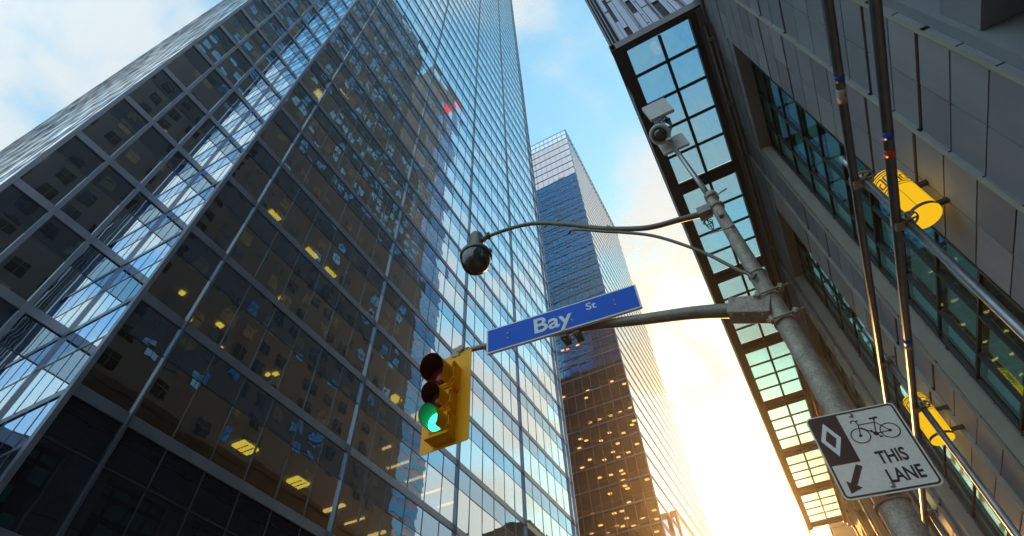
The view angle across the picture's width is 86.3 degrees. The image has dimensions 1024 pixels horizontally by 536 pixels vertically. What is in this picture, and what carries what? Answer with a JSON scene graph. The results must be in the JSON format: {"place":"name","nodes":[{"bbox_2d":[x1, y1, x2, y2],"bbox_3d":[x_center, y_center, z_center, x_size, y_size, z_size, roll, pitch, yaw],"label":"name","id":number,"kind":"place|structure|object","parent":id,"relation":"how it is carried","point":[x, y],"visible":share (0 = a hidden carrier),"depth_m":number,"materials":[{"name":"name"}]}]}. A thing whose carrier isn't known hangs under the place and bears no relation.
{"place":"outdoors","nodes":[
{"label":"outdoors","id":0,"kind":"place"},
{"bbox_2d":[0,0,840,535],"label":"sky","id":1,"kind":"structure","parent":0,"point":[53,53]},
{"bbox_2d":[585,0,1023,535],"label":"stone office block","id":2,"kind":"structure","parent":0,"point":[956,73],"depth_m":14.55,"materials":[{"name":"grey stone"}]},
{"bbox_2d":[854,500,876,535],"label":"window","id":3,"kind":"structure","parent":2,"relation":"in","point":[858,506],"depth_m":41.83,"materials":[{"name":"glass"}]},
{"bbox_2d":[804,309,949,535],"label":"window","id":4,"kind":"structure","parent":2,"relation":"in","point":[821,347],"depth_m":28.45,"materials":[{"name":"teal glass"}]},
{"bbox_2d":[862,497,891,535],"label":"window","id":5,"kind":"structure","parent":2,"relation":"in","point":[874,516],"depth_m":35.85,"materials":[{"name":"glass"}]},
{"bbox_2d":[734,45,1023,465],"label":"window","id":6,"kind":"structure","parent":2,"relation":"in","point":[780,121],"depth_m":14.50,"materials":[{"name":"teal glass"}]},
{"bbox_2d":[777,209,1011,535],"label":"window","id":7,"kind":"structure","parent":2,"relation":"in","point":[803,262],"depth_m":21.09,"materials":[{"name":"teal glass"}]},
{"bbox_2d":[873,169,949,228],"bbox_3d":[7.388,-1.429,10.099,0.879,1.360,0.567,-45,-62,29],"label":"column lantern","id":8,"kind":"object","parent":2,"relation":"attached to","point":[926,207],"depth_m":9.74,"materials":[{"name":"yellow metal"}]},
{"bbox_2d":[903,392,964,445],"bbox_3d":[10.955,3.804,14.218,0.879,1.360,0.567,-45,-62,29],"label":"column lantern","id":9,"kind":"object","parent":2,"relation":"attached to","point":[930,433],"depth_m":13.94,"materials":[{"name":"yellow metal"}]},
{"bbox_2d":[828,521,856,535],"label":"beige masonry building","id":10,"kind":"structure","parent":0,"point":[841,528],"depth_m":83.25,"materials":[{"name":"brown stone"}]},
{"bbox_3d":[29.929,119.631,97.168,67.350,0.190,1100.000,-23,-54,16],"label":"pavement","id":11,"kind":"structure","parent":0,"visible":0},
{"bbox_2d":[0,0,579,535],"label":"glass office tower","id":12,"kind":"structure","parent":11,"relation":"on","point":[242,292],"depth_m":28.03,"materials":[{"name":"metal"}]},
{"bbox_2d":[0,215,24,253],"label":"window pane","id":13,"kind":"structure","parent":12,"relation":"in","point":[9,233],"depth_m":19.70,"materials":[{"name":"black glass"}]},
{"bbox_2d":[0,344,36,410],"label":"window pane","id":14,"kind":"structure","parent":12,"relation":"in","point":[15,369],"depth_m":18.15,"materials":[{"name":"blue glass"}]},
{"bbox_2d":[0,237,64,300],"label":"window pane","id":15,"kind":"structure","parent":12,"relation":"in","point":[31,264],"depth_m":19.85,"materials":[{"name":"black glass"}]},
{"bbox_2d":[20,151,86,204],"bbox_3d":[-18.474,-3.640,22.081,0.002,2.310,1.590,-24,-54,16],"label":"window pane","id":16,"kind":"structure","parent":12,"relation":"in","point":[54,177],"depth_m":22.04,"materials":[{"name":"black glass"}]},
{"bbox_2d":[33,266,100,327],"bbox_3d":[-16.848,1.064,20.753,0.002,2.310,1.570,-24,-54,16],"label":"window pane","id":17,"kind":"structure","parent":12,"relation":"in","point":[72,291],"depth_m":20.72,"materials":[{"name":"blue glass"}]},
{"bbox_2d":[60,181,119,233],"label":"window pane","id":18,"kind":"structure","parent":12,"relation":"in","point":[91,206],"depth_m":22.96,"materials":[{"name":"black glass"}]},
{"bbox_2d":[82,110,133,155],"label":"window pane","id":19,"kind":"structure","parent":12,"relation":"in","point":[106,131],"depth_m":25.19,"materials":[{"name":"black glass"}]},
{"bbox_2d":[0,436,234,535],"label":"window panes","id":20,"kind":"structure","parent":12,"relation":"in","point":[38,499],"depth_m":15.00,"materials":[{"name":"black glass"}]},
{"bbox_2d":[81,328,162,411],"bbox_3d":[-12.393,3.241,17.474,0.003,2.310,1.810,-24,-54,16],"label":"window pane","id":21,"kind":"structure","parent":12,"relation":"in","point":[125,368],"depth_m":17.42,"materials":[{"name":"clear glass"}]},
{"bbox_2d":[96,208,149,258],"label":"window pane","id":22,"kind":"structure","parent":12,"relation":"in","point":[124,232],"depth_m":23.87,"materials":[{"name":"blue glass"}]},
{"bbox_2d":[0,0,245,184],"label":"window panes","id":23,"kind":"structure","parent":12,"relation":"in","point":[61,127],"depth_m":39.71,"materials":[{"name":"grey glass"}]},
{"bbox_2d":[115,138,161,182],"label":"window pane","id":24,"kind":"structure","parent":12,"relation":"in","point":[138,160],"depth_m":26.11,"materials":[{"name":"black glass"}]},
{"bbox_2d":[129,79,171,117],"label":"window pane","id":25,"kind":"structure","parent":12,"relation":"in","point":[148,96],"depth_m":28.32,"materials":[{"name":"black glass"}]},
{"bbox_2d":[144,164,187,207],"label":"window pane","id":26,"kind":"structure","parent":12,"relation":"in","point":[165,185],"depth_m":27.01,"materials":[{"name":"blue glass"}]},
{"bbox_2d":[135,361,199,436],"bbox_3d":[-11.598,4.375,18.437,0.001,2.310,1.563,-24,-54,16],"label":"window pane","id":27,"kind":"structure","parent":12,"relation":"in","point":[169,397],"depth_m":18.40,"materials":[{"name":"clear glass"}]},
{"bbox_2d":[157,105,195,143],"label":"window pane","id":28,"kind":"structure","parent":12,"relation":"in","point":[174,121],"depth_m":29.26,"materials":[{"name":"black glass"}]},
{"bbox_2d":[0,0,354,475],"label":"window panes","id":29,"kind":"structure","parent":12,"relation":"in","point":[71,363],"depth_m":20.95,"materials":[{"name":"blue glass"}]},
{"bbox_2d":[148,253,209,319],"bbox_3d":[-12.526,0.668,20.611,0.006,2.310,1.810,-23,-53,16],"label":"window pane","id":30,"kind":"structure","parent":12,"relation":"in","point":[179,286],"depth_m":20.57,"materials":[{"name":"black glass"}]},
{"bbox_2d":[166,54,201,87],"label":"window pane","id":31,"kind":"structure","parent":12,"relation":"in","point":[181,67],"depth_m":31.48,"materials":[{"name":"black glass"}]},
{"bbox_2d":[182,129,216,165],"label":"window pane","id":32,"kind":"structure","parent":12,"relation":"in","point":[198,145],"depth_m":30.16,"materials":[{"name":"blue glass"}]},
{"bbox_2d":[174,384,232,459],"bbox_3d":[-10.861,5.425,19.329,0.022,2.310,1.563,-24,-54,16],"label":"window pane","id":33,"kind":"structure","parent":12,"relation":"in","point":[200,430],"depth_m":19.26,"materials":[{"name":"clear glass"}]},
{"bbox_2d":[190,78,222,110],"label":"window pane","id":34,"kind":"structure","parent":12,"relation":"in","point":[204,92],"depth_m":32.41,"materials":[{"name":"black glass"}]},
{"bbox_2d":[197,33,227,63],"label":"window pane","id":35,"kind":"structure","parent":12,"relation":"in","point":[213,49],"depth_m":34.63,"materials":[{"name":"black glass"}]},
{"bbox_2d":[190,284,238,344],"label":"window pane","id":36,"kind":"structure","parent":12,"relation":"in","point":[216,312],"depth_m":21.55,"materials":[{"name":"black glass"}]},
{"bbox_2d":[196,196,244,252],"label":"window pane","id":37,"kind":"structure","parent":12,"relation":"in","point":[218,222],"depth_m":23.72,"materials":[{"name":"black glass"}]},
{"bbox_2d":[212,100,241,133],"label":"window pane","id":38,"kind":"structure","parent":12,"relation":"in","point":[225,114],"depth_m":33.32,"materials":[{"name":"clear glass"}]},
{"bbox_2d":[217,55,245,84],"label":"window pane","id":39,"kind":"structure","parent":12,"relation":"in","point":[228,67],"depth_m":35.55,"materials":[{"name":"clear glass"}]},
{"bbox_2d":[222,15,247,42],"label":"window pane","id":40,"kind":"structure","parent":12,"relation":"in","point":[236,30],"depth_m":37.77,"materials":[{"name":"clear glass"}]},
{"bbox_2d":[211,407,262,479],"bbox_3d":[-10.124,6.476,20.222,0.002,2.310,1.563,-23,-54,16],"label":"window pane","id":41,"kind":"structure","parent":12,"relation":"in","point":[235,449],"depth_m":20.17,"materials":[{"name":"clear glass"}]},
{"bbox_2d":[221,307,266,368],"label":"window pane","id":42,"kind":"structure","parent":12,"relation":"in","point":[243,339],"depth_m":22.43,"materials":[{"name":"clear glass"}]},
{"bbox_2d":[230,226,269,276],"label":"window pane","id":43,"kind":"structure","parent":12,"relation":"in","point":[250,251],"depth_m":24.70,"materials":[{"name":"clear glass"}]},
{"bbox_2d":[237,77,262,105],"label":"window pane","id":44,"kind":"structure","parent":12,"relation":"in","point":[247,88],"depth_m":36.45,"materials":[{"name":"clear glass"}]},
{"bbox_2d":[231,153,271,201],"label":"window pane","id":45,"kind":"structure","parent":12,"relation":"in","point":[248,174],"depth_m":26.86,"materials":[{"name":"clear glass"}]},
{"bbox_2d":[240,36,264,62],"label":"window pane","id":46,"kind":"structure","parent":12,"relation":"in","point":[250,47],"depth_m":38.70,"materials":[{"name":"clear glass"}]},
{"bbox_2d":[245,428,290,498],"bbox_3d":[-9.387,7.527,21.115,0.022,2.310,1.563,-24,-54,16],"label":"window pane","id":47,"kind":"structure","parent":12,"relation":"in","point":[265,472],"depth_m":21.07,"materials":[{"name":"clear glass"}]},
{"bbox_2d":[257,57,279,82],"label":"window pane","id":48,"kind":"structure","parent":12,"relation":"in","point":[266,66],"depth_m":39.60,"materials":[{"name":"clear glass"}]},
{"bbox_2d":[251,330,291,388],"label":"window pane","id":49,"kind":"structure","parent":12,"relation":"in","point":[270,362],"depth_m":23.32,"materials":[{"name":"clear glass"}]},
{"bbox_2d":[255,249,292,299],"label":"window pane","id":50,"kind":"structure","parent":12,"relation":"in","point":[274,273],"depth_m":25.57,"materials":[{"name":"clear glass"}]},
{"bbox_2d":[260,181,292,224],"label":"window pane","id":51,"kind":"structure","parent":12,"relation":"in","point":[276,202],"depth_m":27.84,"materials":[{"name":"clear glass"}]},
{"bbox_2d":[243,0,337,63],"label":"window panes","id":52,"kind":"structure","parent":12,"relation":"in","point":[251,8],"depth_m":44.41,"materials":[{"name":"blue glass"}]},
{"bbox_2d":[278,351,314,408],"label":"window pane","id":53,"kind":"structure","parent":12,"relation":"in","point":[298,376],"depth_m":24.21,"materials":[{"name":"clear glass"}]},
{"bbox_2d":[276,447,316,515],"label":"window pane","id":54,"kind":"structure","parent":12,"relation":"in","point":[297,479],"depth_m":21.96,"materials":[{"name":"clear glass"}]},
{"bbox_2d":[281,271,313,320],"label":"window pane","id":55,"kind":"structure","parent":12,"relation":"in","point":[297,295],"depth_m":26.47,"materials":[{"name":"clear glass"}]},
{"bbox_2d":[282,203,312,246],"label":"window pane","id":56,"kind":"structure","parent":12,"relation":"in","point":[296,223],"depth_m":28.71,"materials":[{"name":"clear glass"}]},
{"bbox_2d":[304,224,331,266],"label":"window pane","id":57,"kind":"structure","parent":12,"relation":"in","point":[317,244],"depth_m":29.61,"materials":[{"name":"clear glass"}]},
{"bbox_2d":[304,291,333,340],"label":"window pane","id":58,"kind":"structure","parent":12,"relation":"in","point":[319,314],"depth_m":27.36,"materials":[{"name":"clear glass"}]},
{"bbox_2d":[304,370,336,426],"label":"window pane","id":59,"kind":"structure","parent":12,"relation":"in","point":[321,396],"depth_m":25.11,"materials":[{"name":"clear glass"}]},
{"bbox_2d":[304,465,339,530],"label":"window pane","id":60,"kind":"structure","parent":12,"relation":"in","point":[323,495],"depth_m":22.85,"materials":[{"name":"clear glass"}]},
{"bbox_2d":[324,244,349,285],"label":"window pane","id":61,"kind":"structure","parent":12,"relation":"in","point":[336,264],"depth_m":30.51,"materials":[{"name":"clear glass"}]},
{"bbox_2d":[325,310,352,358],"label":"window pane","id":62,"kind":"structure","parent":12,"relation":"in","point":[340,331],"depth_m":28.25,"materials":[{"name":"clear glass"}]},
{"bbox_2d":[328,388,356,443],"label":"window pane","id":63,"kind":"structure","parent":12,"relation":"in","point":[341,421],"depth_m":26.00,"materials":[{"name":"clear glass"}]},
{"bbox_2d":[333,483,362,535],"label":"window pane","id":64,"kind":"structure","parent":12,"relation":"in","point":[347,516],"depth_m":23.86,"materials":[{"name":"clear glass"}]},
{"bbox_2d":[340,205,361,241],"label":"window pane","id":65,"kind":"structure","parent":12,"relation":"in","point":[350,222],"depth_m":33.65,"materials":[{"name":"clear glass"}]},
{"bbox_2d":[343,262,365,303],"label":"window pane","id":66,"kind":"structure","parent":12,"relation":"in","point":[354,283],"depth_m":31.41,"materials":[{"name":"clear glass"}]},
{"bbox_2d":[346,328,370,374],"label":"window pane","id":67,"kind":"structure","parent":12,"relation":"in","point":[359,348],"depth_m":29.15,"materials":[{"name":"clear glass"}]},
{"bbox_2d":[352,407,376,458],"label":"window pane","id":68,"kind":"structure","parent":12,"relation":"in","point":[362,442],"depth_m":26.93,"materials":[{"name":"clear glass"}]},
{"bbox_2d":[356,497,382,535],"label":"window pane","id":69,"kind":"structure","parent":12,"relation":"in","point":[370,519],"depth_m":24.94,"materials":[{"name":"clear glass"}]},
{"bbox_2d":[360,280,381,319],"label":"window pane","id":70,"kind":"structure","parent":12,"relation":"in","point":[371,299],"depth_m":32.31,"materials":[{"name":"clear glass"}]},
{"bbox_2d":[367,347,387,391],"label":"window pane","id":71,"kind":"structure","parent":12,"relation":"in","point":[378,363],"depth_m":30.08,"materials":[{"name":"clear glass"}]},
{"bbox_2d":[370,422,394,473],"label":"window pane","id":72,"kind":"structure","parent":12,"relation":"in","point":[382,449],"depth_m":27.78,"materials":[{"name":"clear glass"}]},
{"bbox_2d":[379,298,396,335],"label":"window pane","id":73,"kind":"structure","parent":12,"relation":"in","point":[387,319],"depth_m":33.24,"materials":[{"name":"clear glass"}]},
{"bbox_2d":[380,511,401,535],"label":"window pane","id":74,"kind":"structure","parent":12,"relation":"in","point":[391,526],"depth_m":26.04,"materials":[{"name":"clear glass"}]},
{"bbox_2d":[383,362,403,406],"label":"window pane","id":75,"kind":"structure","parent":12,"relation":"in","point":[392,389],"depth_m":30.93,"materials":[{"name":"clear glass"}]},
{"bbox_2d":[390,436,410,487],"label":"window pane","id":76,"kind":"structure","parent":12,"relation":"in","point":[399,470],"depth_m":28.67,"materials":[{"name":"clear glass"}]},
{"bbox_2d":[393,313,410,350],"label":"window pane","id":77,"kind":"structure","parent":12,"relation":"in","point":[402,330],"depth_m":34.09,"materials":[{"name":"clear glass"}]},
{"bbox_2d":[400,376,418,420],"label":"window pane","id":78,"kind":"structure","parent":12,"relation":"in","point":[409,397],"depth_m":31.82,"materials":[{"name":"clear glass"}]},
{"bbox_2d":[402,524,419,535],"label":"window pane","id":79,"kind":"structure","parent":12,"relation":"in","point":[406,531],"depth_m":27.01,"materials":[{"name":"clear glass"}]},
{"bbox_2d":[408,328,424,364],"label":"window pane","id":80,"kind":"structure","parent":12,"relation":"in","point":[416,345],"depth_m":34.99,"materials":[{"name":"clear glass"}]},
{"bbox_2d":[407,451,426,500],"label":"window pane","id":81,"kind":"structure","parent":12,"relation":"in","point":[418,466],"depth_m":29.57,"materials":[{"name":"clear glass"}]},
{"bbox_2d":[260,0,575,535],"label":"window panes","id":82,"kind":"structure","parent":12,"relation":"in","point":[273,135],"depth_m":46.98,"materials":[{"name":"blue glass"}]},
{"bbox_2d":[416,391,424,426],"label":"window pane","id":83,"kind":"structure","parent":12,"relation":"in","point":[420,402],"depth_m":32.51,"materials":[{"name":"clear glass"}]},
{"bbox_2d":[424,464,441,512],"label":"window pane","id":84,"kind":"structure","parent":12,"relation":"in","point":[433,481],"depth_m":30.45,"materials":[{"name":"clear glass"}]},
{"bbox_2d":[440,476,455,523],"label":"window pane","id":85,"kind":"structure","parent":12,"relation":"in","point":[448,496],"depth_m":31.34,"materials":[{"name":"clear glass"}]},
{"bbox_2d":[445,443,457,458],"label":"window pane","id":86,"kind":"structure","parent":12,"relation":"in","point":[453,449],"depth_m":34.07,"materials":[{"name":"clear glass"}]},
{"bbox_2d":[457,490,468,533],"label":"window pane","id":87,"kind":"structure","parent":12,"relation":"in","point":[463,500],"depth_m":32.28,"materials":[{"name":"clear glass"}]},
{"bbox_2d":[460,439,470,469],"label":"window pane","id":88,"kind":"structure","parent":12,"relation":"in","point":[465,454],"depth_m":35.32,"materials":[{"name":"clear glass"}]},
{"bbox_2d":[469,499,481,535],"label":"window pane","id":89,"kind":"structure","parent":12,"relation":"in","point":[475,525],"depth_m":33.21,"materials":[{"name":"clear glass"}]},
{"bbox_2d":[482,510,493,535],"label":"window pane","id":90,"kind":"structure","parent":12,"relation":"in","point":[488,521],"depth_m":34.32,"materials":[{"name":"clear glass"}]},
{"bbox_2d":[495,520,504,535],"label":"window pane","id":91,"kind":"structure","parent":12,"relation":"in","point":[499,529],"depth_m":35.39,"materials":[{"name":"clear glass"}]},
{"bbox_2d":[506,529,513,535],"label":"window pane","id":92,"kind":"structure","parent":12,"relation":"in","point":[508,533],"depth_m":36.30,"materials":[{"name":"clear glass"}]},
{"bbox_3d":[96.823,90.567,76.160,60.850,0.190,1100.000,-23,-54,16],"label":"pavement","id":93,"kind":"structure","parent":0,"visible":0},
{"bbox_2d":[468,140,930,535],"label":"signal pole","id":94,"kind":"object","parent":93,"relation":"on","point":[766,304],"visible":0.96,"depth_m":5.74,"materials":[{"name":"metal"}]},
{"bbox_2d":[418,345,471,455],"bbox_3d":[-0.917,1.511,6.913,0.690,1.530,0.578,-23,-54,16],"label":"traffic light","id":95,"kind":"object","parent":94,"relation":"attached to","point":[444,415],"visible":1,"depth_m":6.73,"materials":[{"name":"yellow paint"}]},
{"bbox_2d":[427,411,447,433],"bbox_3d":[-0.890,1.848,6.531,0.270,0.260,0.020,-23,-54,16],"label":"section door","id":96,"kind":"structure","parent":95,"relation":"in","point":[445,412],"depth_m":6.45,"materials":[{"name":"yellow paint"}]},
{"bbox_2d":[439,389,448,408],"bbox_3d":[-0.901,1.646,6.778,0.270,0.260,0.020,-23,-54,16],"label":"section door","id":97,"kind":"structure","parent":95,"relation":"in","point":[446,390],"depth_m":6.67,"materials":[{"name":"yellow paint"}]},
{"bbox_2d":[440,361,452,386],"bbox_3d":[-0.913,1.398,7.079,0.330,0.370,0.020,-23,-54,16],"label":"section door","id":98,"kind":"structure","parent":95,"relation":"in","point":[449,381],"depth_m":6.93,"materials":[{"name":"yellow paint"}]},
{"bbox_2d":[460,231,492,275],"bbox_3d":[-0.603,-0.286,9.152,0.534,1.012,0.534,8,-52,-9],"label":"security camera","id":99,"kind":"object","parent":94,"relation":"attached to","point":[475,256],"visible":1,"depth_m":8.82,"materials":[{"name":"black metal"}]},
{"bbox_2d":[486,284,642,355],"bbox_3d":[0.637,0.750,6.777,1.995,0.527,0.237,-19,-52,13],"label":"street name sign","id":100,"kind":"object","parent":94,"relation":"attached to","point":[574,318],"visible":1,"depth_m":6.72,"materials":[{"name":"metal"}]},
{"bbox_2d":[649,116,673,145],"bbox_3d":[2.382,-2.352,8.989,0.393,1.081,0.337,8,-51,-9],"label":"security camera","id":101,"kind":"object","parent":94,"relation":"attached to","point":[659,133],"visible":1,"depth_m":8.66,"materials":[{"name":"white plastic"}]},
{"bbox_2d":[642,98,673,121],"bbox_3d":[2.543,-2.752,9.522,0.464,0.537,0.097,-21,-53,14],"label":"antenna panel","id":102,"kind":"object","parent":101,"relation":"attached to","point":[659,108],"visible":0.98,"depth_m":9.46,"materials":[{"name":"white plastic"}]},
{"bbox_2d":[658,133,689,155],"bbox_3d":[2.580,-2.035,8.791,0.439,0.418,0.195,-23,-54,16],"label":"antenna panel","id":103,"kind":"object","parent":101,"relation":"attached to","point":[680,140],"visible":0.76,"depth_m":8.75,"materials":[{"name":"white plastic"}]},
{"bbox_2d":[806,403,942,500],"bbox_3d":[2.743,1.398,4.188,0.677,0.712,0.064,-19,-52,13],"label":"bike lane sign","id":104,"kind":"object","parent":94,"relation":"attached to","point":[872,451],"visible":1,"depth_m":4.15,"materials":[{"name":"white metal"}]},
{"bbox_2d":[822,0,1023,535],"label":"scaffold","id":105,"kind":"object","parent":93,"relation":"on","point":[901,220],"visible":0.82,"depth_m":3.44,"materials":[{"name":"metal"}]},
{"bbox_3d":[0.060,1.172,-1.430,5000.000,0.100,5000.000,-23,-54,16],"label":"ground","id":106,"kind":"structure","parent":0,"visible":0},
{"bbox_2d":[531,129,709,535],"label":"blue glass tower","id":107,"kind":"structure","parent":106,"relation":"on","point":[631,474],"depth_m":117.92,"materials":[{"name":"brown glass"}]},
{"bbox_2d":[532,138,574,190],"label":"window panes","id":108,"kind":"structure","parent":107,"relation":"in","point":[561,175],"depth_m":186.03,"materials":[{"name":"blue glass"}]},
{"bbox_2d":[536,173,663,535],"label":"window panes","id":109,"kind":"structure","parent":107,"relation":"in","point":[641,509],"depth_m":109.46,"materials":[{"name":"glass"}]},
{"bbox_2d":[568,140,709,535],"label":"window panes","id":110,"kind":"structure","parent":107,"relation":"in","point":[656,475],"depth_m":130.62,"materials":[{"name":"white glass"}]},
{"bbox_2d":[671,517,690,535],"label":"podium window","id":111,"kind":"structure","parent":107,"relation":"in","point":[685,532],"depth_m":93.13,"materials":[{"name":"white glass"}]}
]}

